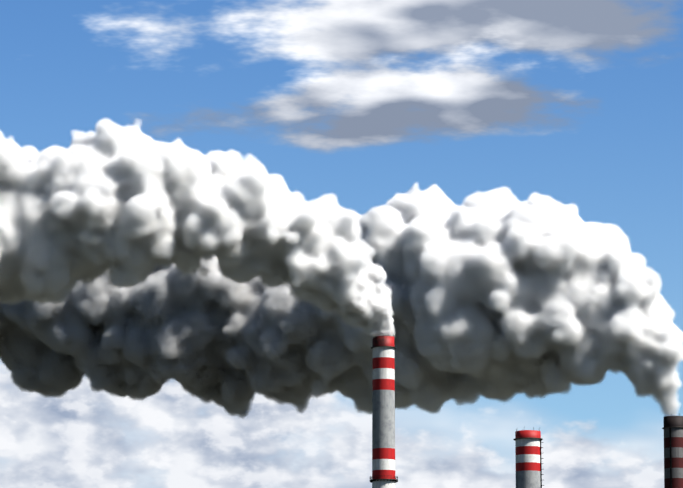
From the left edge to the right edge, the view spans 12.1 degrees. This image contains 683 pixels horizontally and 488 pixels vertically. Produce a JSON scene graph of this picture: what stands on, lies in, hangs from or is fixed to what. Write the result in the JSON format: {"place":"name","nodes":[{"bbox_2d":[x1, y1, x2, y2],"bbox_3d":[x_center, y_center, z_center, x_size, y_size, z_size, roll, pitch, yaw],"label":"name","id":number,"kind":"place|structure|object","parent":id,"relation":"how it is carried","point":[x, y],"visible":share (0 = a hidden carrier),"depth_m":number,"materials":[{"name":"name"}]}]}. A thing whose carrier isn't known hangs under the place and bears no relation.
{"place":"outdoors","nodes":[
{"label":"outdoors","id":0,"kind":"place"},
{"bbox_2d":[0,0,682,487],"label":"sky","id":1,"kind":"structure","parent":0,"point":[213,213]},
{"label":"ground","id":2,"kind":"structure","parent":0,"visible":0},
{"bbox_2d":[370,334,397,487],"bbox_3d":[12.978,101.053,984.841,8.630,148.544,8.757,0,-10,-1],"label":"chimney","id":3,"kind":"object","parent":2,"relation":"on","point":[383,348],"visible":1,"depth_m":990.59,"materials":[{"name":"red paint"}]},
{"bbox_2d":[513,427,543,487],"bbox_3d":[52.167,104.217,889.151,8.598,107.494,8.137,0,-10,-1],"label":"short chimney","id":4,"kind":"object","parent":2,"relation":"on","point":[528,447],"visible":1,"depth_m":894.04,"materials":[{"name":"red paint"}]},
{"bbox_2d":[662,413,682,487],"bbox_3d":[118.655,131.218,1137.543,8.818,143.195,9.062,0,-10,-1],"label":"chimney","id":5,"kind":"object","parent":2,"relation":"on","point":[673,451],"visible":1,"depth_m":1144.42,"materials":[{"name":"red paint"}]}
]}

